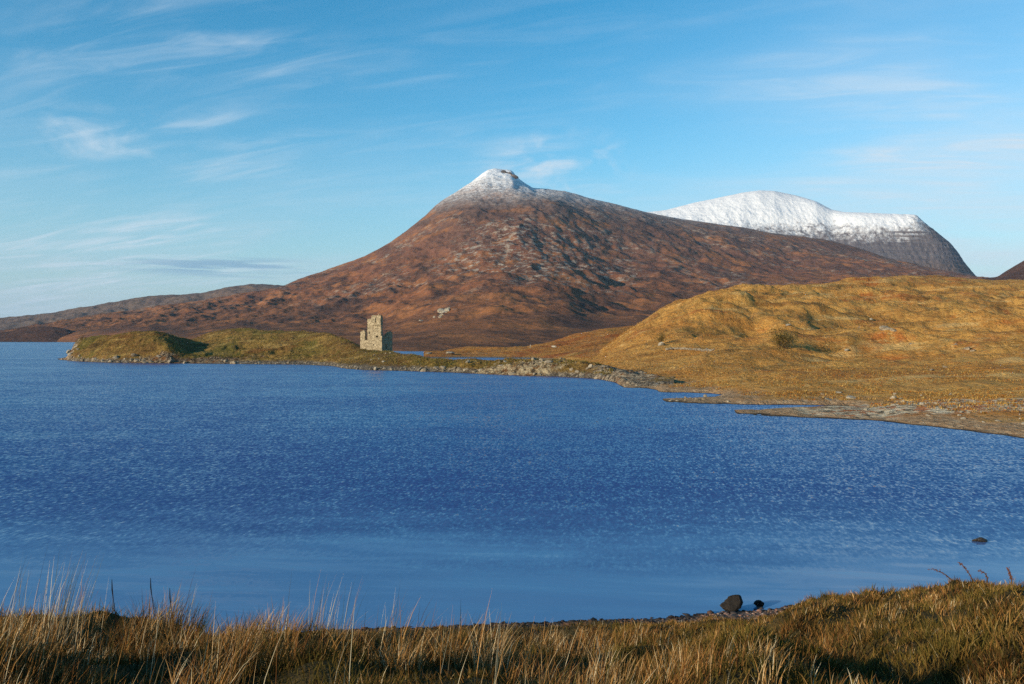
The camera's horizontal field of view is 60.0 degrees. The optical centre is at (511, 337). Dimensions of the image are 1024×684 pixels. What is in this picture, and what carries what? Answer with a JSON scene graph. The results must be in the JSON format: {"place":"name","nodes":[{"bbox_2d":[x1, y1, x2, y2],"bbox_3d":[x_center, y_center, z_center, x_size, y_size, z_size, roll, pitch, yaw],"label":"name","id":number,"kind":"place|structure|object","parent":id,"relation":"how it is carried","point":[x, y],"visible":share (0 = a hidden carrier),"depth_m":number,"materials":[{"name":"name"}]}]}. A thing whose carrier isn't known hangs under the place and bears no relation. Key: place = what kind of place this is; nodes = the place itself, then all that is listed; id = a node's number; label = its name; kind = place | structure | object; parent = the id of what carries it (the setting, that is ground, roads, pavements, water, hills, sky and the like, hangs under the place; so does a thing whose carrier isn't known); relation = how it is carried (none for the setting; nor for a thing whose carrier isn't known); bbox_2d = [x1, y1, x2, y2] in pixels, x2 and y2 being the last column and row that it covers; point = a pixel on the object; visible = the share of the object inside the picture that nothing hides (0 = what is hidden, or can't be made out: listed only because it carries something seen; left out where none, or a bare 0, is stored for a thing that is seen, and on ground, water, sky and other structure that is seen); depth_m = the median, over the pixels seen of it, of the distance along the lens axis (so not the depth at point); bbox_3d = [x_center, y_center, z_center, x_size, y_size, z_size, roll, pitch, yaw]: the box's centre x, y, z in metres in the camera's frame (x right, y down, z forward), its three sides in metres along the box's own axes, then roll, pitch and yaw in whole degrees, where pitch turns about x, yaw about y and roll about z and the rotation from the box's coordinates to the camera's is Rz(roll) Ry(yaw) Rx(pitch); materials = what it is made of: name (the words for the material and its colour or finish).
{"place":"outdoors","nodes":[
{"label":"outdoors","id":0,"kind":"place"},
{"bbox_2d":[0,326,73,341],"bbox_3d":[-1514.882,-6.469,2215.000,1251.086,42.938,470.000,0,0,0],"label":"shore hill","id":1,"kind":"structure","parent":0,"point":[46,334],"depth_m":2098.91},
{"bbox_2d":[0,284,282,329],"bbox_3d":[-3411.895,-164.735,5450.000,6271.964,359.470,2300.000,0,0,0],"label":"ridge","id":2,"kind":"structure","parent":0,"point":[78,312],"depth_m":5394.13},
{"bbox_2d":[58,328,673,385],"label":"peninsula","id":3,"kind":"object","parent":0,"point":[278,341],"visible":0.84,"depth_m":346.69},
{"bbox_2d":[73,327,612,374],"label":"peninsula grass","id":4,"kind":"structure","parent":3,"relation":"on","point":[504,363],"depth_m":306.67,"materials":[{"name":"green plant"}]},
{"bbox_2d":[360,314,392,350],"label":"castle ruin","id":5,"kind":"object","parent":3,"relation":"on","point":[377,340],"visible":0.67,"depth_m":321.32,"materials":[{"name":"stone"}]},
{"bbox_2d":[0,168,989,350],"bbox_3d":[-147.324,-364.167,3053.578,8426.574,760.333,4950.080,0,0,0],"label":"mountain","id":6,"kind":"structure","parent":0,"point":[494,257],"depth_m":2575.18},
{"bbox_2d":[0,342,1023,636],"bbox_3d":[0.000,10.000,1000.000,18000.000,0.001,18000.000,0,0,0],"label":"loch water","id":7,"kind":"structure","parent":0,"point":[234,490],"depth_m":55.45,"materials":[{"name":"blue liquid"}]},
{"bbox_2d":[972,537,987,541],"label":"rock","id":8,"kind":"object","parent":7,"relation":"in","point":[979,539],"visible":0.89,"depth_m":43.38,"materials":[{"name":"stone"}]},
{"bbox_2d":[0,575,1023,683],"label":"bank","id":9,"kind":"structure","parent":0,"point":[720,678],"depth_m":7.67,"materials":[{"name":"brown plant"}]},
{"bbox_2d":[0,553,72,647],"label":"grass tussock","id":10,"kind":"object","parent":9,"relation":"on","point":[17,621],"depth_m":8.07,"materials":[{"name":"beige plant"}]},
{"bbox_2d":[12,548,111,656],"bbox_3d":[-4.183,2.527,8.512,0.868,1.172,0.854,0,0,0],"label":"grass tussock","id":11,"kind":"object","parent":9,"relation":"on","point":[67,627],"depth_m":8.39,"materials":[{"name":"beige plant"}]},
{"bbox_2d":[111,584,115,630],"bbox_3d":[-4.040,2.765,9.000,0.046,0.620,0.013,0,0,0],"label":"dead weed","id":12,"kind":"object","parent":9,"relation":"on","point":[114,604],"visible":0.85,"depth_m":9.00,"materials":[{"name":"brown plant"}]},
{"bbox_2d":[150,578,154,615],"bbox_3d":[-3.893,2.912,9.600,0.046,0.620,0.013,0,0,0],"label":"dead weed","id":13,"kind":"object","parent":9,"relation":"on","point":[151,594],"visible":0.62,"depth_m":9.60,"materials":[{"name":"brown plant"}]},
{"bbox_2d":[165,569,213,638],"bbox_3d":[-3.450,2.842,9.241,0.611,0.950,0.734,0,0,-39],"label":"grass tussock","id":14,"kind":"object","parent":9,"relation":"on","point":[183,611],"depth_m":9.21,"materials":[{"name":"brown plant"}]},
{"bbox_2d":[286,571,372,641],"bbox_3d":[-1.930,3.000,9.642,1.071,1.148,0.973,0,0,-36],"label":"grass tussock","id":15,"kind":"object","parent":9,"relation":"on","point":[333,616],"depth_m":9.59,"materials":[{"name":"brown plant"}]},
{"bbox_2d":[363,588,435,643],"bbox_3d":[-1.289,3.196,9.948,0.633,0.897,0.863,0,0,-33],"label":"grass tussock","id":16,"kind":"object","parent":9,"relation":"on","point":[391,621],"depth_m":10.00,"materials":[{"name":"beige plant"}]},
{"bbox_2d":[290,601,802,633],"bbox_3d":[3.599,9.579,29.715,22.014,1.133,5.442,0,0,-11],"label":"shingle","id":17,"kind":"object","parent":9,"relation":"on","point":[686,616],"visible":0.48,"depth_m":30.71,"materials":[{"name":"gravel"}]},
{"bbox_2d":[720,595,742,611],"bbox_3d":[8.053,9.712,32.336,0.814,0.643,0.607,0,0,-23],"label":"boulder","id":18,"kind":"object","parent":17,"relation":"on","point":[732,603],"visible":0.98,"depth_m":32.24,"materials":[{"name":"grey stone"}]},
{"bbox_2d":[753,600,763,606],"bbox_3d":[9.188,9.911,33.003,0.393,0.299,0.234,0,0,21],"label":"boulder","id":19,"kind":"object","parent":17,"relation":"on","point":[758,603],"visible":1,"depth_m":32.91,"materials":[{"name":"black stone"}]},
{"bbox_2d":[958,562,972,579],"bbox_3d":[12.123,6.445,23.714,0.369,0.847,0.094,0,0,30],"label":"dead dock","id":20,"kind":"object","parent":9,"relation":"on","point":[966,569],"visible":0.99,"depth_m":23.68,"materials":[{"name":"brown plant"}]},
{"bbox_2d":[1006,567,1013,580],"bbox_3d":[13.287,6.690,23.667,0.107,1.095,0.211,0,0,0],"label":"dead dock","id":21,"kind":"object","parent":9,"relation":"on","point":[1009,572],"visible":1,"depth_m":23.66,"materials":[{"name":"brown plant"}]},
{"bbox_2d":[0,0,1023,317],"label":"sky","id":22,"kind":"structure","parent":0,"point":[148,147],"materials":[{"name":"blue"}]},
{"bbox_2d":[424,326,632,358],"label":"rusty hill","id":23,"kind":"structure","parent":0,"point":[587,344],"depth_m":474.59,"materials":[{"name":"brown plant"}]},
{"bbox_2d":[539,275,1023,438],"bbox_3d":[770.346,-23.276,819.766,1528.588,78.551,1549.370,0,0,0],"label":"golden hill","id":24,"kind":"structure","parent":0,"point":[936,315],"depth_m":269.77,"materials":[{"name":"yellow plant"}]},
{"bbox_2d":[654,331,665,341],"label":"shrub","id":25,"kind":"object","parent":24,"relation":"on","point":[660,339],"visible":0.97,"depth_m":298.30,"materials":[{"name":"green plant"}]},
{"bbox_2d":[665,347,714,351],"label":"stone wall","id":26,"kind":"structure","parent":24,"relation":"on","point":[695,349],"depth_m":264.52,"materials":[{"name":"grey stone"}]},
{"bbox_2d":[765,327,803,347],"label":"shrub","id":27,"kind":"object","parent":24,"relation":"on","point":[779,338],"visible":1,"depth_m":261.89,"materials":[{"name":"brown plant"}]},
{"bbox_2d":[879,325,889,330],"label":"rock","id":28,"kind":"object","parent":24,"relation":"on","point":[882,327],"visible":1,"depth_m":280.42,"materials":[{"name":"beige stone"}]},
{"bbox_2d":[648,190,975,275],"bbox_3d":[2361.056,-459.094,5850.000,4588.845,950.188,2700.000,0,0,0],"label":"snowy mountain","id":29,"kind":"structure","parent":0,"point":[912,238],"depth_m":5139.44,"materials":[{"name":"white snow"}]},
{"bbox_2d":[982,261,1023,279],"bbox_3d":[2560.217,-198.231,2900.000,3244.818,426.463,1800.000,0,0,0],"label":"dark hill","id":30,"kind":"structure","parent":0,"point":[1015,272],"depth_m":2485.26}
]}

